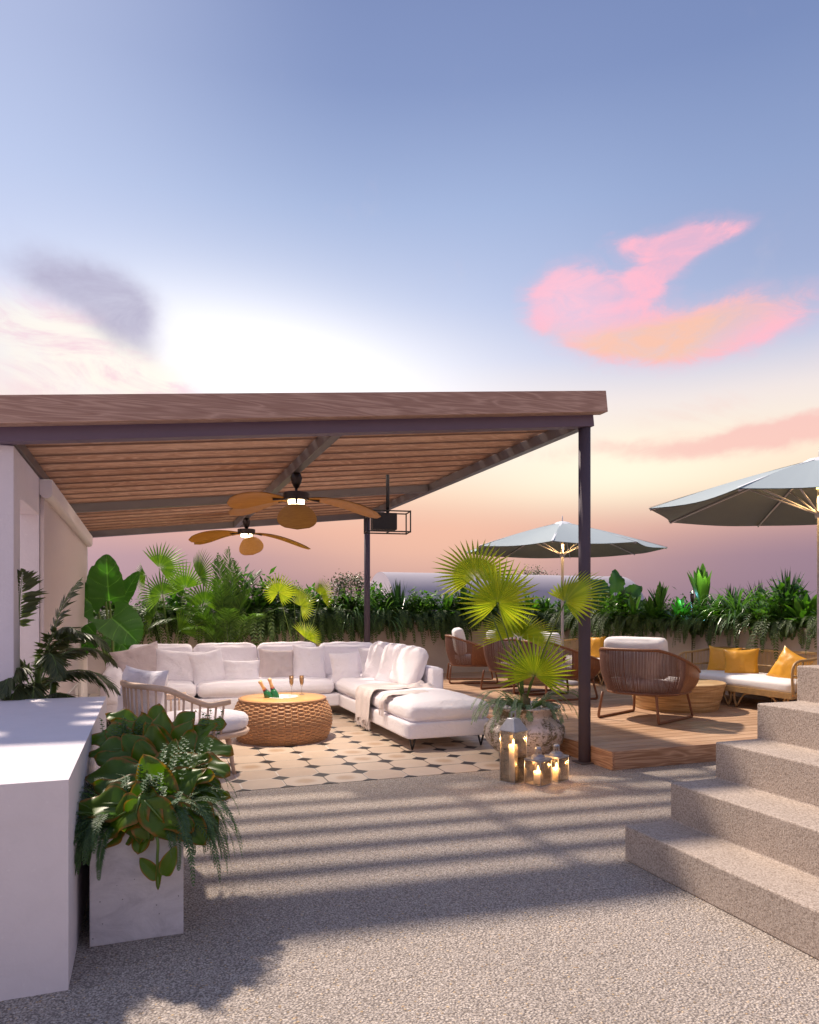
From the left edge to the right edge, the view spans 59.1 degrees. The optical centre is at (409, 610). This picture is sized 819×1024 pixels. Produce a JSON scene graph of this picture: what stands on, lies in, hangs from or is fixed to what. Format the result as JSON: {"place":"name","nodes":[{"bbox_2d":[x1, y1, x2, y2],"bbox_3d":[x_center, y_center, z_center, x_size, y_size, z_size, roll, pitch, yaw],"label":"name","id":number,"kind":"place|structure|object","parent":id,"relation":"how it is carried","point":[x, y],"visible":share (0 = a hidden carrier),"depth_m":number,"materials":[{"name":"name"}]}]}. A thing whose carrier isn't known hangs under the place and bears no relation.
{"place":"outdoors","nodes":[
{"label":"outdoors","id":0,"kind":"place"},
{"bbox_2d":[89,693,577,791],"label":"tiled floor","id":1,"kind":"structure","parent":0,"point":[348,749],"depth_m":6.84,"materials":[{"name":"tile"}]},
{"bbox_2d":[0,568,120,727],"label":"areca palm","id":2,"kind":"object","parent":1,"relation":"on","point":[51,660],"visible":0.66,"depth_m":5.35,"materials":[{"name":"green plant"}]},
{"bbox_2d":[81,554,143,696],"bbox_3d":[-4.333,0.302,10.236,1.067,2.208,1.296,0,0,-20],"label":"elephant ear plant","id":3,"kind":"object","parent":1,"relation":"on","point":[121,628],"visible":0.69,"depth_m":10.14,"materials":[{"name":"green plant"}]},
{"bbox_2d":[135,542,230,643],"bbox_3d":[-3.914,-0.019,12.310,1.639,2.344,0.824,0,0,1],"label":"fan palm","id":4,"kind":"object","parent":1,"relation":"on","point":[160,559],"visible":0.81,"depth_m":12.12,"materials":[{"name":"green plant"}]},
{"bbox_2d":[117,665,249,773],"bbox_3d":[-1.936,0.938,6.226,0.952,0.929,1.036,0,0,45],"label":"spindle armchair","id":5,"kind":"object","parent":1,"relation":"on","point":[144,691],"visible":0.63,"depth_m":5.93,"materials":[{"name":"fabric"}]},
{"bbox_2d":[150,546,285,644],"bbox_3d":[-3.318,0.131,12.614,2.211,2.541,2.455,0,0,14],"label":"areca palm","id":6,"kind":"object","parent":1,"relation":"on","point":[226,613],"visible":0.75,"depth_m":12.40,"materials":[{"name":"green plant"}]},
{"bbox_2d":[234,692,332,745],"bbox_3d":[-1.393,1.167,7.934,1.094,0.466,1.092,0,0,-20],"label":"wicker drum table","id":7,"kind":"object","parent":1,"relation":"on","point":[288,718],"visible":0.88,"depth_m":7.50,"materials":[{"name":"brown wicker"}]},
{"bbox_2d":[100,641,488,749],"bbox_3d":[-1.635,0.910,8.637,3.905,0.983,3.933,0,0,-20],"label":"corner sofa","id":8,"kind":"object","parent":1,"relation":"on","point":[438,711],"visible":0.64,"depth_m":8.85,"materials":[{"name":"white fabric"}]},
{"bbox_2d":[110,641,157,671],"bbox_3d":[-3.502,0.697,9.342,0.703,0.612,0.255,0,0,-20],"label":"pillow","id":9,"kind":"object","parent":8,"relation":"on","point":[144,657],"visible":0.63,"depth_m":9.28,"materials":[{"name":"beige fabric"}]},
{"bbox_2d":[156,648,204,683],"bbox_3d":[-3.023,0.733,9.470,0.678,0.499,0.230,0,0,-20],"label":"pillow","id":10,"kind":"object","parent":8,"relation":"on","point":[177,665],"visible":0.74,"depth_m":9.38,"materials":[{"name":"white fabric"}]},
{"bbox_2d":[187,648,224,685],"bbox_3d":[-2.662,0.748,9.550,0.513,0.511,0.227,0,0,-36],"label":"pillow","id":11,"kind":"object","parent":8,"relation":"on","point":[208,666],"visible":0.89,"depth_m":9.47,"materials":[{"name":"white fabric"}]},
{"bbox_2d":[222,660,259,678],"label":"pillow","id":12,"kind":"object","parent":8,"relation":"on","point":[241,669],"visible":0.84,"depth_m":9.61,"materials":[{"name":"white fabric"}]},
{"bbox_2d":[258,649,293,676],"bbox_3d":[-1.828,0.750,9.926,0.523,0.471,0.274,0,0,-20],"label":"pillow","id":13,"kind":"object","parent":8,"relation":"on","point":[276,663],"visible":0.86,"depth_m":9.86,"materials":[{"name":"beige fabric"}]},
{"bbox_2d":[292,645,325,677],"bbox_3d":[-1.397,0.721,10.057,0.487,0.501,0.245,0,0,-20],"label":"pillow","id":14,"kind":"object","parent":8,"relation":"on","point":[308,661],"visible":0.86,"depth_m":9.98,"materials":[{"name":"white fabric"}]},
{"bbox_2d":[329,651,359,683],"bbox_3d":[-0.883,0.777,9.927,0.437,0.454,0.232,0,0,-20],"label":"pillow","id":15,"kind":"object","parent":8,"relation":"on","point":[344,665],"visible":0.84,"depth_m":9.85,"materials":[{"name":"white fabric"}]},
{"bbox_2d":[361,644,383,677],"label":"pillow","id":16,"kind":"object","parent":8,"relation":"on","point":[371,670],"visible":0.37,"depth_m":9.62,"materials":[{"name":"white fabric"}]},
{"bbox_2d":[374,643,395,681],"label":"pillow","id":17,"kind":"object","parent":8,"relation":"on","point":[385,667],"visible":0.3,"depth_m":9.26,"materials":[{"name":"white fabric"}]},
{"bbox_2d":[354,680,435,729],"bbox_3d":[-0.052,1.092,8.374,0.928,0.542,1.196,0,0,-20],"label":"throw blanket","id":18,"kind":"object","parent":8,"relation":"on","point":[363,693],"visible":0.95,"depth_m":8.39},
{"bbox_2d":[261,573,333,643],"bbox_3d":[-1.889,0.263,12.608,1.088,1.882,0.946,0,0,30],"label":"fan palm","id":19,"kind":"object","parent":1,"relation":"on","point":[287,591],"visible":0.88,"depth_m":12.39,"materials":[{"name":"green plant"}]},
{"bbox_2d":[0,391,607,764],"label":"pergola","id":20,"kind":"object","parent":1,"relation":"on","point":[110,465],"visible":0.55,"depth_m":6.61,"materials":[{"name":"paint"}]},
{"bbox_2d":[188,518,309,554],"bbox_3d":[-2.494,-1.123,11.023,1.890,0.610,0.730,0,0,8],"label":"ceiling fan","id":21,"kind":"object","parent":20,"relation":"hanging from","point":[250,545],"visible":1,"depth_m":11.05,"materials":[{"name":"brown wood"}]},
{"bbox_2d":[227,472,380,529],"bbox_3d":[-1.226,-1.110,7.445,1.759,0.636,0.782,0,0,17],"label":"ceiling fan","id":22,"kind":"object","parent":20,"relation":"hanging from","point":[296,513],"visible":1,"depth_m":7.42,"materials":[{"name":"brown wood"}]},
{"bbox_2d":[364,475,410,534],"bbox_3d":[-0.274,-1.317,8.899,0.546,0.718,0.276,0,0,-12],"label":"projector cage","id":23,"kind":"object","parent":20,"relation":"hanging from","point":[386,522],"visible":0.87,"depth_m":8.81,"materials":[{"name":"black metal"}]},
{"bbox_2d":[483,701,565,756],"bbox_3d":[1.114,1.157,7.020,0.790,0.487,0.790,0,0,-20],"label":"glazed pot","id":24,"kind":"object","parent":1,"relation":"on","point":[545,732],"visible":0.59,"depth_m":6.75,"materials":[{"name":"grey ceramic"}]},
{"bbox_2d":[433,539,608,709],"bbox_3d":[1.148,0.141,6.888,1.718,1.710,1.048,0,0,30],"label":"fan palm","id":25,"kind":"object","parent":24,"relation":"in","point":[576,593],"visible":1,"depth_m":6.75,"materials":[{"name":"green plant"}]},
{"bbox_2d":[470,687,577,732],"bbox_3d":[1.159,0.917,6.993,1.315,0.360,0.795,0,0,-20],"label":"trailing plant","id":26,"kind":"object","parent":24,"relation":"in","point":[514,703],"visible":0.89,"depth_m":6.77,"materials":[{"name":"green plant"}]},
{"bbox_2d":[0,694,818,1023],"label":"terrace floor","id":27,"kind":"structure","parent":0,"point":[488,896],"depth_m":3.18,"materials":[{"name":"concrete"}]},
{"bbox_2d":[0,445,87,699],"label":"white wall","id":28,"kind":"structure","parent":27,"relation":"on","point":[20,495],"depth_m":5.18,"materials":[{"name":"paint"}]},
{"bbox_2d":[39,479,91,695],"bbox_3d":[-4.043,-0.090,8.690,0.103,2.109,5.100,0,0,-20],"label":"roller blind","id":29,"kind":"object","parent":28,"relation":"attached to","point":[65,538],"visible":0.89,"depth_m":7.56,"materials":[{"name":"fabric"}]},
{"bbox_2d":[0,696,106,1000],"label":"white counter","id":30,"kind":"object","parent":27,"relation":"on","point":[48,765],"visible":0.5,"depth_m":2.66,"materials":[{"name":"paint"}]},
{"bbox_2d":[90,829,183,946],"bbox_3d":[-1.347,1.155,3.596,0.374,0.490,1.120,0,0,-20],"label":"concrete planter","id":31,"kind":"object","parent":27,"relation":"on","point":[129,901],"visible":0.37,"depth_m":3.06,"materials":[{"name":"concrete"}]},
{"bbox_2d":[78,703,233,889],"bbox_3d":[-1.239,0.835,3.586,0.717,0.651,1.370,0,0,-20],"label":"broadleaf plant","id":32,"kind":"object","parent":31,"relation":"in","point":[140,820],"visible":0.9,"depth_m":3.31,"materials":[{"name":"green leaf with reddish edges"}]},
{"bbox_2d":[73,772,242,885],"bbox_3d":[-1.244,0.965,3.338,0.895,0.418,1.036,0,0,-20],"label":"trailing fern","id":33,"kind":"object","parent":31,"relation":"in","point":[89,830],"visible":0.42,"depth_m":3.02,"materials":[{"name":"plant"}]},
{"bbox_2d":[99,708,222,808],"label":"eucalyptus sprigs","id":34,"kind":"object","parent":31,"relation":"in","point":[147,785],"visible":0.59,"depth_m":3.27,"materials":[{"name":"green plant"}]},
{"bbox_2d":[88,621,550,693],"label":"planter wall","id":35,"kind":"structure","parent":27,"relation":"on","point":[437,654],"depth_m":14.11,"materials":[{"name":"wood"}]},
{"bbox_2d":[98,607,186,644],"bbox_3d":[-4.538,0.361,12.358,1.434,0.882,0.763,0,0,-20],"label":"hanging fern","id":36,"kind":"object","parent":35,"relation":"on","point":[149,629],"visible":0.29,"depth_m":12.24,"materials":[{"name":"green plant"}]},
{"bbox_2d":[141,609,198,643],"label":"hanging fern","id":37,"kind":"object","parent":35,"relation":"on","point":[174,623],"visible":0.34,"depth_m":12.37,"materials":[{"name":"green plant"}]},
{"bbox_2d":[159,588,196,620],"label":"leafy shrub","id":38,"kind":"object","parent":35,"relation":"on","point":[174,600],"visible":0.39,"depth_m":12.69,"materials":[{"name":"green plant"}]},
{"bbox_2d":[183,607,263,643],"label":"hanging fern","id":39,"kind":"object","parent":35,"relation":"on","point":[200,641],"visible":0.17,"depth_m":12.64,"materials":[{"name":"green plant"}]},
{"bbox_2d":[206,606,285,645],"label":"hanging fern","id":40,"kind":"object","parent":35,"relation":"on","point":[258,637],"visible":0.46,"depth_m":12.72,"materials":[{"name":"green plant"}]},
{"bbox_2d":[213,564,284,622],"bbox_3d":[-3.040,-0.207,13.349,1.594,1.360,1.018,0,0,1],"label":"leafy shrub","id":41,"kind":"object","parent":35,"relation":"on","point":[256,598],"visible":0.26,"depth_m":13.23,"materials":[{"name":"green plant"}]},
{"bbox_2d":[251,607,323,642],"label":"hanging fern","id":42,"kind":"object","parent":35,"relation":"on","point":[281,614],"visible":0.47,"depth_m":12.98,"materials":[{"name":"green plant"}]},
{"bbox_2d":[268,608,331,644],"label":"hanging fern","id":43,"kind":"object","parent":35,"relation":"on","point":[319,627],"visible":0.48,"depth_m":13.10,"materials":[{"name":"green plant"}]},
{"bbox_2d":[290,583,332,620],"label":"leafy shrub","id":44,"kind":"object","parent":35,"relation":"on","point":[317,596],"visible":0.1,"depth_m":13.73,"materials":[{"name":"green plant"}]},
{"bbox_2d":[289,609,355,642],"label":"hanging fern","id":45,"kind":"object","parent":35,"relation":"on","point":[333,625],"visible":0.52,"depth_m":13.30,"materials":[{"name":"green plant"}]},
{"bbox_2d":[314,581,360,617],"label":"leafy shrub","id":46,"kind":"object","parent":35,"relation":"on","point":[341,601],"visible":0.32,"depth_m":13.84,"materials":[{"name":"green plant"}]},
{"bbox_2d":[308,606,379,642],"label":"hanging fern","id":47,"kind":"object","parent":35,"relation":"on","point":[338,618],"visible":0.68,"depth_m":13.34,"materials":[{"name":"green plant"}]},
{"bbox_2d":[327,609,379,641],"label":"hanging fern","id":48,"kind":"object","parent":35,"relation":"on","point":[362,631],"visible":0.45,"depth_m":13.50,"materials":[{"name":"green plant"}]},
{"bbox_2d":[338,612,392,641],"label":"hanging fern","id":49,"kind":"object","parent":35,"relation":"on","point":[377,626],"visible":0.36,"depth_m":13.71,"materials":[{"name":"green plant"}]},
{"bbox_2d":[362,581,388,613],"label":"leafy shrub","id":50,"kind":"object","parent":35,"relation":"on","point":[376,597],"visible":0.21,"depth_m":14.18,"materials":[{"name":"green plant"}]},
{"bbox_2d":[376,578,425,611],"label":"yucca","id":51,"kind":"object","parent":35,"relation":"on","point":[397,594],"visible":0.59,"depth_m":14.22,"materials":[{"name":"green plant"}]},
{"bbox_2d":[377,609,436,643],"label":"hanging fern","id":52,"kind":"object","parent":35,"relation":"on","point":[402,617],"visible":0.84,"depth_m":13.85,"materials":[{"name":"green plant"}]},
{"bbox_2d":[400,586,436,620],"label":"leafy shrub","id":53,"kind":"object","parent":35,"relation":"on","point":[414,597],"visible":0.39,"depth_m":14.28,"materials":[{"name":"green plant"}]},
{"bbox_2d":[401,611,446,645],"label":"hanging fern","id":54,"kind":"object","parent":35,"relation":"on","point":[430,626],"visible":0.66,"depth_m":14.01,"materials":[{"name":"green plant"}]},
{"bbox_2d":[408,590,461,621],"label":"leafy shrub","id":55,"kind":"object","parent":35,"relation":"on","point":[435,600],"visible":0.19,"depth_m":14.56,"materials":[{"name":"green plant"}]},
{"bbox_2d":[417,610,471,641],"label":"hanging fern","id":56,"kind":"object","parent":35,"relation":"on","point":[448,622],"visible":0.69,"depth_m":14.18,"materials":[{"name":"green plant"}]},
{"bbox_2d":[431,609,485,639],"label":"hanging fern","id":57,"kind":"object","parent":35,"relation":"on","point":[442,612],"visible":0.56,"depth_m":14.19,"materials":[{"name":"green plant"}]},
{"bbox_2d":[463,608,517,638],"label":"hanging fern","id":58,"kind":"object","parent":35,"relation":"on","point":[476,625],"visible":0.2,"depth_m":14.35,"materials":[{"name":"green plant"}]},
{"bbox_2d":[516,607,558,631],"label":"hanging fern","id":59,"kind":"object","parent":35,"relation":"on","point":[536,612],"visible":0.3,"depth_m":14.85,"materials":[{"name":"green plant"}]},
{"bbox_2d":[499,711,527,783],"bbox_3d":[0.854,1.113,5.946,0.171,0.575,0.171,0,0,-42],"label":"candle lantern","id":60,"kind":"object","parent":27,"relation":"on","point":[512,753],"visible":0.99,"depth_m":5.91,"materials":[{"name":"metal"}]},
{"bbox_2d":[524,747,551,786],"bbox_3d":[1.042,1.250,5.855,0.163,0.300,0.163,0,0,45],"label":"candle lantern","id":61,"kind":"object","parent":27,"relation":"on","point":[533,776],"visible":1,"depth_m":5.83,"materials":[{"name":"glass"}]},
{"bbox_2d":[544,744,568,782],"bbox_3d":[1.217,1.250,5.981,0.147,0.300,0.147,0,0,-42],"label":"candle lantern","id":62,"kind":"object","parent":27,"relation":"on","point":[560,773],"visible":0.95,"depth_m":5.95,"materials":[{"name":"glass"}]},
{"bbox_2d":[443,672,770,770],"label":"timber deck","id":63,"kind":"structure","parent":27,"relation":"on","point":[639,738],"depth_m":7.67,"materials":[{"name":"wood"}]},
{"bbox_2d":[445,627,497,683],"bbox_3d":[1.106,0.764,12.612,0.976,0.946,1.034,0,0,0],"label":"rope lounge chair","id":64,"kind":"object","parent":63,"relation":"on","point":[461,651],"visible":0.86,"depth_m":12.23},
{"bbox_2d":[480,630,550,693],"bbox_3d":[1.684,0.764,11.296,0.976,0.946,1.034,0,0,-36],"label":"rope lounge chair","id":65,"kind":"object","parent":63,"relation":"on","point":[491,651],"visible":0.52,"depth_m":11.04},
{"bbox_2d":[519,633,599,701],"bbox_3d":[2.132,0.764,10.309,0.976,0.946,1.034,0,0,-20],"label":"rope lounge chair","id":66,"kind":"object","parent":63,"relation":"on","point":[595,665],"visible":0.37,"depth_m":9.89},
{"bbox_2d":[466,516,667,685],"bbox_3d":[2.580,-0.185,12.200,3.116,2.845,3.116,0,0,-6],"label":"parasol","id":67,"kind":"object","parent":63,"relation":"on","point":[558,539],"visible":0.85,"depth_m":12.11,"materials":[{"name":"fabric"}]},
{"bbox_2d":[564,638,603,684],"bbox_3d":[3.292,0.875,12.915,0.865,0.712,2.314,0,0,-20],"label":"rattan sofa","id":68,"kind":"object","parent":63,"relation":"on","point":[574,639],"visible":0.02,"depth_m":13.84,"materials":[{"name":"wicker"}]},
{"bbox_2d":[591,636,605,657],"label":"pillow","id":69,"kind":"object","parent":68,"relation":"on","point":[597,643],"visible":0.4,"depth_m":12.79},
{"bbox_2d":[597,636,700,724],"bbox_3d":[2.742,0.764,8.367,0.976,0.946,1.034,0,0,-44],"label":"rope lounge chair","id":70,"kind":"object","parent":63,"relation":"on","point":[636,666],"visible":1,"depth_m":8.02,"materials":[{"name":"fabric"}]},
{"bbox_2d":[632,678,725,712],"bbox_3d":[3.410,1.067,9.253,1.184,0.336,1.184,0,0,-37],"label":"log table","id":71,"kind":"object","parent":63,"relation":"on","point":[705,695],"visible":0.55,"depth_m":8.78,"materials":[{"name":"brown wood"}]},
{"bbox_2d":[649,457,818,664],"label":"parasol","id":72,"kind":"object","parent":63,"relation":"on","point":[787,496],"visible":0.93,"depth_m":8.00,"materials":[{"name":"plain grey cloth"},{"name":"metal"}]},
{"bbox_2d":[678,646,816,705],"bbox_3d":[4.535,0.875,9.515,0.865,0.712,2.314,0,0,-20],"label":"rattan sofa","id":73,"kind":"object","parent":63,"relation":"on","point":[764,684],"visible":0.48,"depth_m":9.20,"materials":[{"name":"fabric"}]},
{"bbox_2d":[707,645,741,670],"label":"pillow","id":74,"kind":"object","parent":73,"relation":"on","point":[716,659],"visible":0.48,"depth_m":10.19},
{"bbox_2d":[723,648,759,672],"bbox_3d":[4.444,0.704,9.684,0.466,0.426,0.210,0,0,25],"label":"pillow","id":75,"kind":"object","parent":73,"relation":"on","point":[741,661],"visible":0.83,"depth_m":9.62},
{"bbox_2d":[767,646,812,678],"bbox_3d":[4.743,0.715,9.017,0.228,0.558,0.555,0,0,-20],"label":"pillow","id":76,"kind":"object","parent":73,"relation":"on","point":[784,663],"visible":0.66,"depth_m":9.00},
{"bbox_2d":[553,622,816,701],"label":"planter wall","id":77,"kind":"structure","parent":27,"relation":"on","point":[701,643],"depth_m":10.70,"materials":[{"name":"wood"}]},
{"bbox_2d":[591,608,622,645],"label":"hanging fern","id":78,"kind":"object","parent":77,"relation":"on","point":[609,628],"visible":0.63,"depth_m":12.98,"materials":[{"name":"green plant"}]},
{"bbox_2d":[591,569,645,622],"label":"lobed leaf plant","id":79,"kind":"object","parent":77,"relation":"on","point":[616,581],"visible":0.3,"depth_m":13.45,"materials":[{"name":"green plant"}]},
{"bbox_2d":[599,613,643,636],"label":"hanging fern","id":80,"kind":"object","parent":77,"relation":"on","point":[626,630],"visible":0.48,"depth_m":12.70,"materials":[{"name":"green plant"}]},
{"bbox_2d":[603,591,645,620],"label":"leafy shrub","id":81,"kind":"object","parent":77,"relation":"on","point":[621,605],"visible":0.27,"depth_m":13.13,"materials":[{"name":"green plant"}]},
{"bbox_2d":[603,611,650,636],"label":"hanging fern","id":82,"kind":"object","parent":77,"relation":"on","point":[636,628],"visible":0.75,"depth_m":12.49,"materials":[{"name":"green plant"}]},
{"bbox_2d":[618,595,645,616],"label":"broadleaf clump","id":83,"kind":"object","parent":77,"relation":"on","point":[633,607],"visible":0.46,"depth_m":12.76,"materials":[{"name":"green plant"}]},
{"bbox_2d":[638,617,667,638],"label":"hanging fern","id":84,"kind":"object","parent":77,"relation":"on","point":[657,619],"visible":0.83,"depth_m":12.00,"materials":[{"name":"green plant"}]},
{"bbox_2d":[639,594,672,617],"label":"leafy shrub","id":85,"kind":"object","parent":77,"relation":"on","point":[664,607],"visible":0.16,"depth_m":12.44,"materials":[{"name":"green plant"}]},
{"bbox_2d":[647,582,669,613],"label":"ti plant","id":86,"kind":"object","parent":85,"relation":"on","point":[660,593],"visible":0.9,"depth_m":12.36,"materials":[{"name":"green plant"}]},
{"bbox_2d":[661,597,694,623],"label":"broadleaf clump","id":87,"kind":"object","parent":77,"relation":"on","point":[677,607],"visible":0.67,"depth_m":11.61,"materials":[{"name":"green plant"}]},
{"bbox_2d":[664,614,698,647],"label":"hanging fern","id":88,"kind":"object","parent":77,"relation":"on","point":[681,628],"visible":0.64,"depth_m":11.32,"materials":[{"name":"green plant"}]},
{"bbox_2d":[672,614,711,645],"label":"hanging fern","id":89,"kind":"object","parent":77,"relation":"on","point":[700,625],"visible":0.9,"depth_m":11.04,"materials":[{"name":"green plant"}]},
{"bbox_2d":[678,598,708,626],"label":"leafy shrub","id":90,"kind":"object","parent":77,"relation":"on","point":[698,609],"visible":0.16,"depth_m":11.32,"materials":[{"name":"green plant"}]},
{"bbox_2d":[687,563,711,611],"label":"ti plant","id":91,"kind":"object","parent":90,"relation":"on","point":[700,589],"visible":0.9,"depth_m":11.35,"materials":[{"name":"green plant"}]},
{"bbox_2d":[701,596,733,626],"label":"leafy shrub","id":92,"kind":"object","parent":77,"relation":"on","point":[715,613],"visible":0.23,"depth_m":10.87,"materials":[{"name":"green plant"}]},
{"bbox_2d":[693,614,746,646],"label":"hanging fern","id":93,"kind":"object","parent":77,"relation":"on","point":[720,625],"visible":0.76,"depth_m":10.52,"materials":[{"name":"green plant"}]},
{"bbox_2d":[688,583,770,641],"bbox_3d":[4.745,0.069,10.556,1.327,0.980,1.440,0,0,41],"label":"strap leaf plant","id":94,"kind":"object","parent":77,"relation":"on","point":[732,607],"visible":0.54,"depth_m":10.40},
{"bbox_2d":[718,591,781,637],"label":"strap leaf plant","id":95,"kind":"object","parent":77,"relation":"on","point":[752,604],"visible":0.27,"depth_m":10.18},
{"bbox_2d":[733,612,786,660],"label":"hanging fern","id":96,"kind":"object","parent":77,"relation":"on","point":[764,631],"visible":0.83,"depth_m":9.78,"materials":[{"name":"green plant"}]},
{"bbox_2d":[749,577,808,629],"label":"leafy shrub","id":97,"kind":"object","parent":77,"relation":"on","point":[773,610],"visible":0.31,"depth_m":9.84,"materials":[{"name":"green plant"}]},
{"bbox_2d":[743,566,812,614],"bbox_3d":[5.198,-0.271,9.937,1.055,0.720,0.877,0,0,-12],"label":"yucca","id":98,"kind":"object","parent":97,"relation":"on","point":[790,590],"visible":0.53,"depth_m":9.93,"materials":[{"name":"green plant"}]},
{"bbox_2d":[758,617,804,648],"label":"hanging fern","id":99,"kind":"object","parent":77,"relation":"on","point":[791,627],"visible":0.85,"depth_m":9.52,"materials":[{"name":"green plant"}]},
{"bbox_2d":[783,593,815,627],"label":"broadleaf clump","id":100,"kind":"object","parent":77,"relation":"on","point":[799,606],"visible":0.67,"depth_m":9.52,"materials":[{"name":"green plant"}]},
{"bbox_2d":[785,615,816,654],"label":"hanging fern","id":101,"kind":"object","parent":77,"relation":"on","point":[811,631],"visible":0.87,"depth_m":9.13,"materials":[{"name":"green plant"}]},
{"bbox_2d":[625,665,818,959],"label":"stone stairs","id":102,"kind":"structure","parent":27,"relation":"on","point":[738,836],"depth_m":3.70,"materials":[{"name":"stone"}]},
{"bbox_2d":[0,0,818,611],"label":"sky","id":103,"kind":"structure","parent":0,"point":[619,198],"materials":[{"name":"blue"}]},
{"bbox_3d":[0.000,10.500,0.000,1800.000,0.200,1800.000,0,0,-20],"label":"ground","id":104,"kind":"structure","parent":0,"visible":0},
{"bbox_2d":[324,571,377,602],"bbox_3d":[-1.888,4.546,22.766,2.564,11.713,2.269,0,0,37],"label":"tree","id":105,"kind":"object","parent":104,"relation":"on","point":[348,580],"visible":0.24,"depth_m":22.53,"materials":[{"name":"green plant"}]},
{"bbox_2d":[370,572,644,608],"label":"vaulted building","id":106,"kind":"structure","parent":104,"relation":"on","point":[427,582],"depth_m":31.32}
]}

